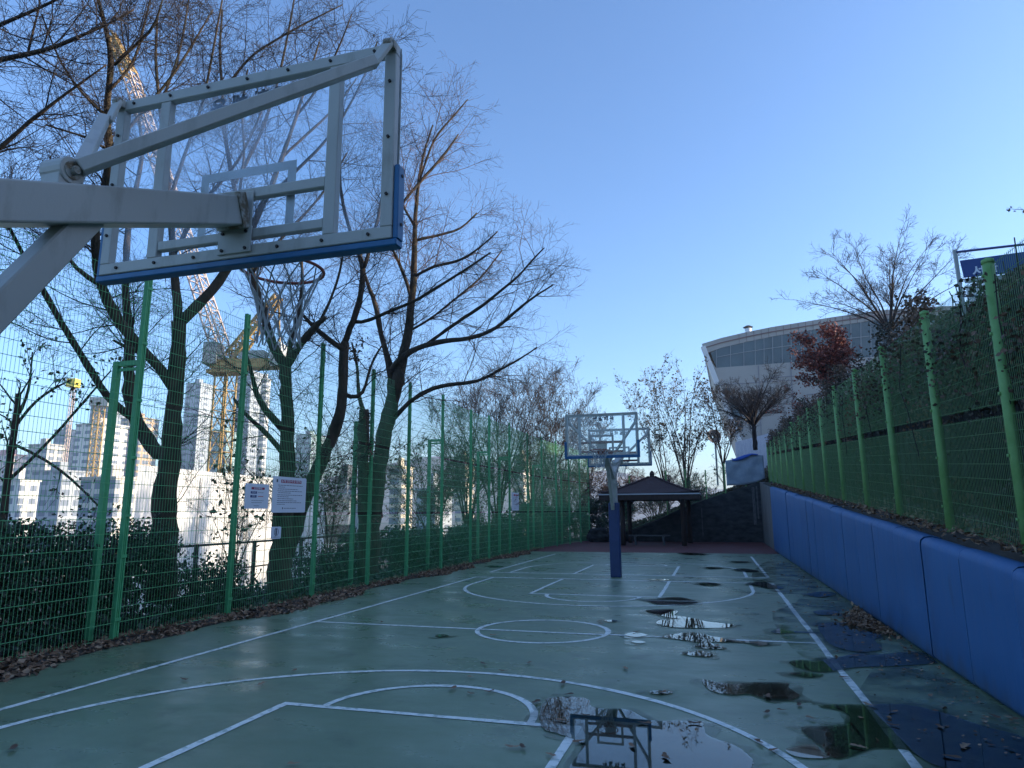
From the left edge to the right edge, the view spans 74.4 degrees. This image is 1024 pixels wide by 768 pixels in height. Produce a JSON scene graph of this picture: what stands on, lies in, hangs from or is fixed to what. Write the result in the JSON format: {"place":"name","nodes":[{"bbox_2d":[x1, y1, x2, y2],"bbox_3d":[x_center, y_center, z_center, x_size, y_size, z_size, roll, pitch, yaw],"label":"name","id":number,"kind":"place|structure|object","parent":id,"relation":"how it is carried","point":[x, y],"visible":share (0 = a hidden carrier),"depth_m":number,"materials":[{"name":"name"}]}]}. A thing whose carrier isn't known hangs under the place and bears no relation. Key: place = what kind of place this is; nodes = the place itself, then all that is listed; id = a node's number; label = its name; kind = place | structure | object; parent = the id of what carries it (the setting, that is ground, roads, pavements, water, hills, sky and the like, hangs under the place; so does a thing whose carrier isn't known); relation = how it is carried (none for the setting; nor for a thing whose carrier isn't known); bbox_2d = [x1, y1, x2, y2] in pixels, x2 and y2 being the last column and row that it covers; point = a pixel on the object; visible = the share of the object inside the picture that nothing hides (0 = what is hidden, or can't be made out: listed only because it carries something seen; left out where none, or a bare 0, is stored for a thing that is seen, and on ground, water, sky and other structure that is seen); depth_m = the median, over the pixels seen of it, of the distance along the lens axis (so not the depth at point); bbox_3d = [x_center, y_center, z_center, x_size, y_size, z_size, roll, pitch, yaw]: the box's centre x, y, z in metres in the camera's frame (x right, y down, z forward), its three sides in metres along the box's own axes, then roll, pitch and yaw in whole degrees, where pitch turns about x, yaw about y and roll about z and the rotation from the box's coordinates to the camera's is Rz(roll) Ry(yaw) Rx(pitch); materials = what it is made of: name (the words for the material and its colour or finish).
{"place":"outdoors","nodes":[
{"label":"outdoors","id":0,"kind":"place"},
{"bbox_2d":[0,275,1022,657],"bbox_3d":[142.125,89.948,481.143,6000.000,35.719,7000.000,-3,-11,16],"label":"ground","id":1,"kind":"structure","parent":0,"point":[768,483],"depth_m":11.50,"materials":[{"name":"soil"}]},
{"bbox_2d":[0,450,26,477],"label":"apartment building","id":2,"kind":"structure","parent":1,"relation":"on","point":[17,457],"depth_m":326.38,"materials":[{"name":"white concrete"}]},
{"bbox_2d":[0,468,41,555],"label":"city block","id":3,"kind":"structure","parent":1,"relation":"on","point":[23,513],"depth_m":159.00,"materials":[{"name":"grey concrete"}]},
{"bbox_2d":[24,438,65,478],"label":"city block","id":4,"kind":"structure","parent":1,"relation":"on","point":[43,453],"depth_m":297.85,"materials":[{"name":"grey concrete"}]},
{"bbox_2d":[31,462,90,574],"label":"city block","id":5,"kind":"structure","parent":1,"relation":"on","point":[49,516],"depth_m":197.25,"materials":[{"name":"grey concrete"}]},
{"bbox_2d":[53,425,75,469],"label":"apartment building","id":6,"kind":"structure","parent":1,"relation":"on","point":[58,436],"depth_m":338.09,"materials":[{"name":"grey concrete"}]},
{"bbox_2d":[0,320,129,542],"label":"sapling","id":7,"kind":"object","parent":1,"relation":"on","point":[11,438],"visible":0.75,"depth_m":9.20,"materials":[{"name":"brown plant"}]},
{"bbox_2d":[62,378,80,461],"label":"tower crane","id":8,"kind":"object","parent":1,"relation":"on","point":[74,386],"visible":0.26,"depth_m":217.97,"materials":[{"name":"yellow metal"}]},
{"bbox_2d":[0,509,183,655],"bbox_3d":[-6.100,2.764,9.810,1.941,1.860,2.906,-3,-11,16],"label":"hedge","id":9,"kind":"object","parent":1,"relation":"on","point":[129,564],"visible":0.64,"depth_m":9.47,"materials":[{"name":"green plant"}]},
{"bbox_2d":[86,397,108,476],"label":"block","id":10,"kind":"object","parent":1,"relation":"on","point":[93,404],"visible":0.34,"depth_m":178.33,"materials":[{"name":"brown"}]},
{"bbox_2d":[72,418,128,476],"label":"city block","id":11,"kind":"structure","parent":1,"relation":"on","point":[118,451],"depth_m":277.74,"materials":[{"name":"beige concrete"}]},
{"bbox_2d":[68,465,137,596],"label":"city block","id":12,"kind":"structure","parent":1,"relation":"on","point":[113,490],"depth_m":148.09,"materials":[{"name":"beige concrete"}]},
{"bbox_2d":[0,0,210,284],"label":"bare tree","id":13,"kind":"object","parent":1,"relation":"on","point":[42,50],"visible":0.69,"depth_m":9.07,"materials":[{"name":"brown plant"}]},
{"bbox_2d":[89,406,124,424],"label":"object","id":14,"kind":"structure","parent":1,"relation":"on","point":[117,420],"depth_m":378.76,"materials":[{"name":"grey"}]},
{"bbox_2d":[120,414,159,476],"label":"city block","id":15,"kind":"structure","parent":1,"relation":"on","point":[140,450],"depth_m":327.22,"materials":[{"name":"beige concrete"}]},
{"bbox_2d":[181,379,212,470],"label":"city block","id":16,"kind":"structure","parent":1,"relation":"on","point":[202,401],"depth_m":356.02,"materials":[{"name":"grey concrete"}]},
{"bbox_2d":[110,32,286,472],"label":"tower crane","id":17,"kind":"object","parent":1,"relation":"on","point":[237,374],"visible":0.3,"depth_m":99.76,"materials":[{"name":"yellow metal"}]},
{"bbox_2d":[141,544,274,616],"bbox_3d":[-5.231,3.429,11.793,1.596,1.280,2.401,-3,-11,16],"label":"hedge","id":18,"kind":"object","parent":1,"relation":"on","point":[218,593],"visible":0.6,"depth_m":11.49,"materials":[{"name":"green plant"}]},
{"bbox_2d":[209,426,236,473],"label":"city block","id":19,"kind":"structure","parent":1,"relation":"on","point":[214,449],"depth_m":297.79,"materials":[{"name":"white concrete"}]},
{"bbox_2d":[127,465,324,614],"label":"white hall","id":20,"kind":"structure","parent":1,"relation":"on","point":[145,490],"depth_m":42.13,"materials":[{"name":"white paint"}]},
{"bbox_2d":[0,0,456,604],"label":"bare tree","id":21,"kind":"object","parent":1,"relation":"on","point":[216,284],"visible":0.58,"depth_m":10.85,"materials":[{"name":"brown plant"}]},
{"bbox_2d":[9,528,447,628],"bbox_3d":[-4.407,6.149,23.183,0.070,2.080,36.000,-3,-11,16],"label":"railing","id":22,"kind":"object","parent":1,"relation":"on","point":[254,545],"visible":0.06,"depth_m":16.64,"materials":[{"name":"grey"}]},
{"bbox_2d":[180,403,306,571],"bbox_3d":[-5.452,2.327,13.162,2.277,4.018,1.869,-3,-11,16],"label":"shrub","id":23,"kind":"object","parent":1,"relation":"on","point":[226,483],"visible":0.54,"depth_m":13.05,"materials":[{"name":"green plant"}]},
{"bbox_2d":[234,371,265,475],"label":"city block","id":24,"kind":"structure","parent":1,"relation":"on","point":[254,428],"depth_m":335.53,"materials":[{"name":"grey concrete"}]},
{"bbox_2d":[257,374,271,475],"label":"city block","id":25,"kind":"structure","parent":1,"relation":"on","point":[262,448],"depth_m":340.06,"materials":[{"name":"grey concrete"}]},
{"bbox_2d":[148,0,421,598],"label":"bare tree","id":26,"kind":"object","parent":1,"relation":"on","point":[311,331],"visible":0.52,"depth_m":13.54,"materials":[{"name":"brown plant"}]},
{"bbox_2d":[0,537,579,657],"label":"ground cover","id":27,"kind":"object","parent":1,"relation":"on","point":[390,569],"visible":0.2,"depth_m":11.26,"materials":[{"name":"green plant"}]},
{"bbox_2d":[295,431,324,480],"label":"city block","id":28,"kind":"structure","parent":1,"relation":"on","point":[308,440],"depth_m":416.88,"materials":[{"name":"white concrete"}]},
{"bbox_2d":[291,535,371,590],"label":"hedge","id":29,"kind":"object","parent":1,"relation":"on","point":[322,559],"visible":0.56,"depth_m":15.33,"materials":[{"name":"green plant"}]},
{"bbox_2d":[322,465,357,565],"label":"hall","id":30,"kind":"structure","parent":1,"relation":"on","point":[345,513],"depth_m":59.33,"materials":[{"name":"grey concrete"}]},
{"bbox_2d":[295,418,388,578],"bbox_3d":[-4.221,2.776,16.145,2.909,4.077,2.028,-8,-13,37],"label":"shrub","id":31,"kind":"object","parent":1,"relation":"on","point":[330,499],"visible":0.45,"depth_m":16.13,"materials":[{"name":"green plant"}]},
{"bbox_2d":[348,333,382,580],"bbox_3d":[-3.455,1.622,15.674,0.758,5.755,1.269,-3,-11,16],"label":"ivy stump","id":32,"kind":"object","parent":1,"relation":"on","point":[363,523],"visible":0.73,"depth_m":15.48,"materials":[{"name":"green plant"}]},
{"bbox_2d":[231,102,519,557],"bbox_3d":[-2.596,-1.312,14.247,6.118,9.767,3.445,-3,-11,16],"label":"bare tree","id":33,"kind":"object","parent":1,"relation":"on","point":[337,423],"visible":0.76,"depth_m":14.23,"materials":[{"name":"brown plant"}]},
{"bbox_2d":[336,522,455,572],"bbox_3d":[-3.149,4.905,20.339,1.994,1.576,5.775,-3,-11,16],"label":"hedge","id":34,"kind":"object","parent":1,"relation":"on","point":[388,542],"visible":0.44,"depth_m":19.19,"materials":[{"name":"green plant"}]},
{"bbox_2d":[387,458,412,566],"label":"city block","id":35,"kind":"structure","parent":1,"relation":"on","point":[390,506],"depth_m":208.11,"materials":[{"name":"beige concrete"}]},
{"bbox_2d":[347,407,487,558],"bbox_3d":[-2.886,3.451,22.605,3.872,5.455,4.422,-3,-11,16],"label":"bare tree","id":36,"kind":"object","parent":1,"relation":"on","point":[437,476],"visible":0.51,"depth_m":22.22,"materials":[{"name":"brown plant"}]},
{"bbox_2d":[383,444,456,531],"bbox_3d":[-3.156,3.876,21.180,3.091,4.124,3.811,-1,-11,1],"label":"shrub","id":37,"kind":"object","parent":1,"relation":"on","point":[422,501],"visible":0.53,"depth_m":21.09,"materials":[{"name":"green plant"}]},
{"bbox_2d":[414,474,453,534],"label":"city block","id":38,"kind":"structure","parent":1,"relation":"on","point":[450,514],"depth_m":121.79,"materials":[{"name":"grey concrete"}]},
{"bbox_2d":[308,51,589,579],"bbox_3d":[-1.916,-1.841,16.908,7.838,13.396,4.102,-1,-11,6],"label":"bare tree","id":39,"kind":"object","parent":1,"relation":"on","point":[377,499],"visible":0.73,"depth_m":17.04,"materials":[{"name":"brown plant"}]},
{"bbox_2d":[455,453,473,549],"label":"city block","id":40,"kind":"structure","parent":1,"relation":"on","point":[460,515],"depth_m":256.09,"materials":[{"name":"beige concrete"}]},
{"bbox_2d":[414,364,519,546],"bbox_3d":[-1.533,2.874,25.486,3.940,7.858,3.807,-1,-11,3],"label":"bare tree","id":41,"kind":"object","parent":1,"relation":"on","point":[501,407],"visible":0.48,"depth_m":25.41,"materials":[{"name":"brown plant"}]},
{"bbox_2d":[437,460,530,551],"bbox_3d":[-0.744,4.991,26.598,4.408,4.340,3.258,6,-12,-29],"label":"shrub","id":42,"kind":"object","parent":1,"relation":"on","point":[483,513],"visible":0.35,"depth_m":26.62,"materials":[{"name":"green plant"}]},
{"bbox_2d":[443,512,526,558],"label":"hedge","id":43,"kind":"object","parent":1,"relation":"on","point":[503,527],"visible":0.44,"depth_m":25.61,"materials":[{"name":"green plant"}]},
{"bbox_2d":[426,334,579,531],"bbox_3d":[-0.999,2.458,29.320,5.672,10.280,6.908,8,-14,-37],"label":"bare tree","id":44,"kind":"object","parent":1,"relation":"on","point":[513,426],"visible":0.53,"depth_m":28.97,"materials":[{"name":"brown plant"}]},
{"bbox_2d":[514,450,531,531],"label":"city block","id":45,"kind":"structure","parent":1,"relation":"on","point":[522,485],"depth_m":297.60,"materials":[{"name":"beige concrete"}]},
{"bbox_2d":[451,356,598,535],"bbox_3d":[0.841,3.403,34.811,7.955,10.578,6.586,-3,-11,16],"label":"bare tree","id":46,"kind":"object","parent":1,"relation":"on","point":[545,458],"visible":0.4,"depth_m":34.18,"materials":[{"name":"brown plant"}]},
{"bbox_2d":[506,503,574,545],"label":"hedge","id":47,"kind":"object","parent":1,"relation":"on","point":[521,517],"visible":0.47,"depth_m":33.00,"materials":[{"name":"green plant"}]},
{"bbox_2d":[511,451,578,507],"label":"shrub","id":48,"kind":"object","parent":1,"relation":"on","point":[545,491],"visible":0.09,"depth_m":44.18,"materials":[{"name":"green plant"}]},
{"bbox_2d":[511,452,597,538],"bbox_3d":[1.975,6.530,36.995,5.619,5.345,4.447,-3,-11,16],"label":"shrub","id":49,"kind":"object","parent":1,"relation":"on","point":[585,493],"visible":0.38,"depth_m":36.60,"materials":[{"name":"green plant"}]},
{"bbox_2d":[516,355,607,537],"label":"bare tree","id":50,"kind":"object","parent":1,"relation":"on","point":[559,398],"visible":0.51,"depth_m":40.68,"materials":[{"name":"brown plant"}]},
{"bbox_2d":[549,470,600,527],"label":"shrub","id":51,"kind":"object","parent":1,"relation":"on","point":[582,490],"visible":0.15,"depth_m":45.88,"materials":[{"name":"green plant"}]},
{"bbox_2d":[540,408,617,525],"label":"bare tree","id":52,"kind":"object","parent":1,"relation":"on","point":[592,469],"visible":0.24,"depth_m":48.19,"materials":[{"name":"brown plant"}]},
{"bbox_2d":[572,473,608,516],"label":"shrub","id":53,"kind":"object","parent":1,"relation":"on","point":[604,484],"visible":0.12,"depth_m":51.74,"materials":[{"name":"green plant"}]},
{"bbox_2d":[554,496,634,538],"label":"hedge","id":54,"kind":"object","parent":1,"relation":"on","point":[601,521],"visible":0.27,"depth_m":41.06,"materials":[{"name":"green plant"}]},
{"bbox_2d":[595,467,647,524],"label":"shrub","id":55,"kind":"object","parent":1,"relation":"on","point":[632,475],"visible":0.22,"depth_m":49.95,"materials":[{"name":"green plant"}]},
{"bbox_2d":[615,365,687,510],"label":"bare tree","id":56,"kind":"object","parent":1,"relation":"on","point":[660,437],"visible":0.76,"depth_m":40.80,"materials":[{"name":"brown plant"}]},
{"bbox_2d":[603,466,699,517],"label":"shrub","id":57,"kind":"object","parent":1,"relation":"on","point":[654,503],"visible":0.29,"depth_m":54.28,"materials":[{"name":"brown plant"}]},
{"bbox_2d":[582,482,763,542],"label":"stone retaining wall","id":58,"kind":"structure","parent":1,"relation":"on","point":[734,516],"depth_m":35.98,"materials":[{"name":"grey stone"}]},
{"bbox_2d":[625,463,758,527],"bbox_3d":[9.342,6.118,36.814,7.890,4.222,0.080,-3,-11,16],"label":"fence","id":59,"kind":"object","parent":58,"relation":"on","point":[706,482],"visible":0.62,"depth_m":36.85,"materials":[{"name":"green metal"}]},
{"bbox_2d":[725,453,764,485],"bbox_3d":[12.455,4.564,36.058,1.952,1.692,0.231,-3,-11,16],"label":"tarpaulin","id":60,"kind":"object","parent":59,"relation":"attached to","point":[746,469],"visible":1,"depth_m":36.03,"materials":[{"name":"fabric"}]},
{"bbox_2d":[587,465,768,533],"bbox_3d":[11.200,8.401,42.257,11.250,7.725,11.939,-3,-11,16],"label":"ground cover","id":61,"kind":"object","parent":1,"relation":"on","point":[658,516],"visible":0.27,"depth_m":37.43,"materials":[{"name":"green plant"}]},
{"bbox_2d":[640,352,732,504],"bbox_3d":[10.242,2.492,38.502,5.338,9.402,4.968,-3,-11,16],"label":"bare tree","id":62,"kind":"object","parent":1,"relation":"on","point":[682,455],"visible":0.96,"depth_m":38.47,"materials":[{"name":"brown plant"}]},
{"bbox_2d":[668,465,716,494],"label":"shrub","id":63,"kind":"object","parent":1,"relation":"on","point":[702,486],"visible":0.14,"depth_m":48.22,"materials":[{"name":"green plant"}]},
{"bbox_2d":[707,429,720,485],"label":"street lamp","id":64,"kind":"object","parent":1,"relation":"on","point":[715,451],"visible":0.41,"depth_m":44.83,"materials":[{"name":"metal"}]},
{"bbox_2d":[689,388,747,490],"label":"bare tree","id":65,"kind":"object","parent":1,"relation":"on","point":[726,433],"visible":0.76,"depth_m":40.14,"materials":[{"name":"brown plant"}]},
{"bbox_2d":[696,358,796,449],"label":"bare tree","id":66,"kind":"object","parent":1,"relation":"on","point":[753,408],"visible":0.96,"depth_m":38.96,"materials":[{"name":"brown plant"}]},
{"bbox_2d":[735,433,770,467],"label":"building","id":67,"kind":"structure","parent":1,"relation":"on","point":[743,447],"depth_m":51.87,"materials":[{"name":"white concrete"}]},
{"bbox_2d":[760,482,773,548],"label":"concrete wall","id":68,"kind":"structure","parent":1,"relation":"on","point":[767,515],"depth_m":32.06,"materials":[{"name":"grey concrete"}]},
{"bbox_2d":[766,385,824,420],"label":"shrub","id":69,"kind":"object","parent":1,"relation":"on","point":[797,403],"visible":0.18,"depth_m":34.37,"materials":[{"name":"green plant"}]},
{"bbox_2d":[701,306,950,455],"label":"gymnasium","id":70,"kind":"structure","parent":1,"relation":"on","point":[745,354],"depth_m":64.38,"materials":[{"name":"grey"}]},
{"bbox_2d":[770,205,976,344],"bbox_3d":[18.890,-5.366,34.582,8.612,6.935,8.666,6,-13,-32],"label":"bare tree","id":71,"kind":"object","parent":1,"relation":"on","point":[892,287],"visible":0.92,"depth_m":34.07,"materials":[{"name":"brown plant"}]},
{"bbox_2d":[766,264,1023,526],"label":"ground cover","id":72,"kind":"object","parent":1,"relation":"on","point":[955,482],"visible":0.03,"depth_m":12.64,"materials":[{"name":"green plant"}]},
{"bbox_2d":[786,318,862,405],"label":"maple tree","id":73,"kind":"object","parent":72,"relation":"on","point":[818,360],"visible":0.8,"depth_m":30.03,"materials":[{"name":"red plant"}]},
{"bbox_2d":[768,481,1023,562],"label":"dirt strip","id":74,"kind":"object","parent":1,"relation":"on","point":[969,543],"visible":0.15,"depth_m":8.08,"materials":[{"name":"brown soil"}]},
{"bbox_2d":[766,240,1023,553],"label":"fence","id":75,"kind":"object","parent":74,"relation":"on","point":[785,471],"visible":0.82,"depth_m":8.98,"materials":[{"name":"green metal"}]},
{"bbox_2d":[765,237,1023,542],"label":"ivy","id":76,"kind":"object","parent":75,"relation":"attached to","point":[915,316],"visible":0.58,"depth_m":8.97,"materials":[{"name":"green plant"}]},
{"bbox_2d":[790,282,1023,478],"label":"shade net","id":77,"kind":"object","parent":75,"relation":"attached to","point":[945,418],"visible":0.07,"depth_m":8.88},
{"bbox_2d":[771,483,1023,556],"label":"leaf litter","id":78,"kind":"object","parent":74,"relation":"on","point":[915,520],"visible":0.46,"depth_m":9.18,"materials":[{"name":"brown plant"}]},
{"bbox_2d":[770,487,1023,717],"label":"padded wall","id":79,"kind":"structure","parent":1,"relation":"on","point":[957,608],"depth_m":7.73,"materials":[{"name":"leather"}]},
{"bbox_2d":[953,243,1023,314],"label":"banner frame","id":80,"kind":"object","parent":1,"relation":"on","point":[971,267],"visible":0.39,"depth_m":24.62,"materials":[{"name":"blue"}]},
{"bbox_2d":[0,551,1023,767],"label":"court floor","id":81,"kind":"structure","parent":0,"point":[732,682],"depth_m":6.50,"materials":[{"name":"green paint"}]},
{"bbox_2d":[0,37,404,350],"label":"basketball hoop","id":82,"kind":"object","parent":81,"relation":"on","point":[67,207],"visible":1,"depth_m":3.29,"materials":[{"name":"metal"}]},
{"bbox_2d":[0,547,542,681],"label":"leaf litter","id":83,"kind":"object","parent":81,"relation":"on","point":[39,667],"visible":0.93,"depth_m":10.08,"materials":[{"name":"brown plant"}]},
{"bbox_2d":[0,228,589,661],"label":"fence","id":84,"kind":"object","parent":81,"relation":"on","point":[118,368],"visible":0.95,"depth_m":11.61,"materials":[{"name":"green metal"}]},
{"bbox_2d":[244,483,268,508],"bbox_3d":[-4.379,1.927,11.579,0.016,0.422,0.630,-3,-11,16],"label":"notice board","id":85,"kind":"object","parent":84,"relation":"attached to","point":[256,496],"visible":1,"depth_m":11.56,"materials":[{"name":"white"}]},
{"bbox_2d":[271,527,280,538],"bbox_3d":[-4.206,2.653,12.023,0.018,0.213,0.280,-3,-11,16],"label":"notice sign","id":86,"kind":"object","parent":84,"relation":"attached to","point":[275,532],"visible":1,"depth_m":12.01,"materials":[{"name":"white paper"}]},
{"bbox_2d":[271,476,306,512],"bbox_3d":[-4.113,2.051,12.474,0.016,0.643,1.030,-3,-11,16],"label":"notice board","id":87,"kind":"object","parent":84,"relation":"attached to","point":[288,494],"visible":1,"depth_m":12.43,"materials":[{"name":"white"}]},
{"bbox_2d":[512,492,518,509],"bbox_3d":[0.133,4.639,26.609,0.016,0.690,1.000,-3,-11,16],"label":"notice board","id":88,"kind":"object","parent":84,"relation":"attached to","point":[515,502],"visible":0.95,"depth_m":26.57,"materials":[{"name":"white"}]},
{"bbox_2d":[0,554,922,767],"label":"court lines","id":89,"kind":"object","parent":81,"relation":"on","point":[887,729],"visible":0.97,"depth_m":6.25,"materials":[{"name":"paint"}]},
{"bbox_2d":[564,412,651,576],"bbox_3d":[2.609,2.946,17.451,1.814,3.969,4.379,-3,-11,16],"label":"basketball hoop","id":90,"kind":"object","parent":81,"relation":"on","point":[605,455],"visible":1,"depth_m":17.05,"materials":[{"name":"blue metal"}]},
{"bbox_2d":[638,597,697,603],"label":"puddle","id":91,"kind":"object","parent":81,"relation":"on","point":[674,600],"visible":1,"depth_m":12.52,"materials":[{"name":"liquid"}]},
{"bbox_2d":[746,582,782,588],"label":"puddle","id":92,"kind":"object","parent":81,"relation":"on","point":[765,584],"visible":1,"depth_m":14.91,"materials":[{"name":"liquid"}]},
{"bbox_2d":[807,591,835,596],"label":"puddle","id":93,"kind":"object","parent":81,"relation":"on","point":[817,594],"visible":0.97,"depth_m":13.27,"materials":[{"name":"liquid"}]},
{"bbox_2d":[824,601,904,640],"bbox_3d":[5.102,3.531,10.166,0.706,0.143,3.526,-3,-11,16],"label":"leaf pile","id":94,"kind":"object","parent":81,"relation":"on","point":[861,617],"visible":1,"depth_m":9.85,"materials":[{"name":"brown plant"}]},
{"bbox_2d":[763,553,1020,755],"bbox_3d":[6.335,4.550,15.461,1.390,0.037,22.980,-3,-11,16],"label":"leaf debris","id":95,"kind":"object","parent":81,"relation":"on","point":[944,707],"visible":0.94,"depth_m":6.98,"materials":[{"name":"brown plant"}]},
{"bbox_2d":[0,0,1023,488],"label":"sky","id":96,"kind":"structure","parent":0,"point":[694,153],"materials":[{"name":"blue"}]},
{"bbox_2d":[324,456,721,520],"bbox_3d":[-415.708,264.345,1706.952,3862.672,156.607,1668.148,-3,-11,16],"label":"hill","id":97,"kind":"structure","parent":0,"point":[386,501],"depth_m":1503.87,"materials":[{"name":"plant"}]},
{"bbox_2d":[586,528,608,541],"bbox_3d":[4.731,8.320,36.905,1.257,0.899,1.147,-3,-11,16],"label":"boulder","id":98,"kind":"object","parent":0,"point":[597,535],"visible":0.83,"depth_m":36.49,"materials":[{"name":"stone"}]},
{"bbox_2d":[537,541,778,553],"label":"red rubber ground","id":99,"kind":"structure","parent":0,"point":[709,547],"depth_m":30.48,"materials":[{"name":"red rubber"}]},
{"bbox_2d":[628,535,669,544],"bbox_3d":[6.763,7.683,33.196,2.000,0.477,0.350,-3,-11,16],"label":"bench","id":100,"kind":"object","parent":99,"relation":"on","point":[663,536],"visible":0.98,"depth_m":33.08,"materials":[{"name":"brown"}]},
{"bbox_2d":[598,471,701,545],"bbox_3d":[7.141,6.239,34.175,4.828,3.660,4.818,-3,-11,16],"label":"gazebo","id":101,"kind":"object","parent":99,"relation":"on","point":[651,487],"visible":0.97,"depth_m":32.91,"materials":[{"name":"brown wood"}]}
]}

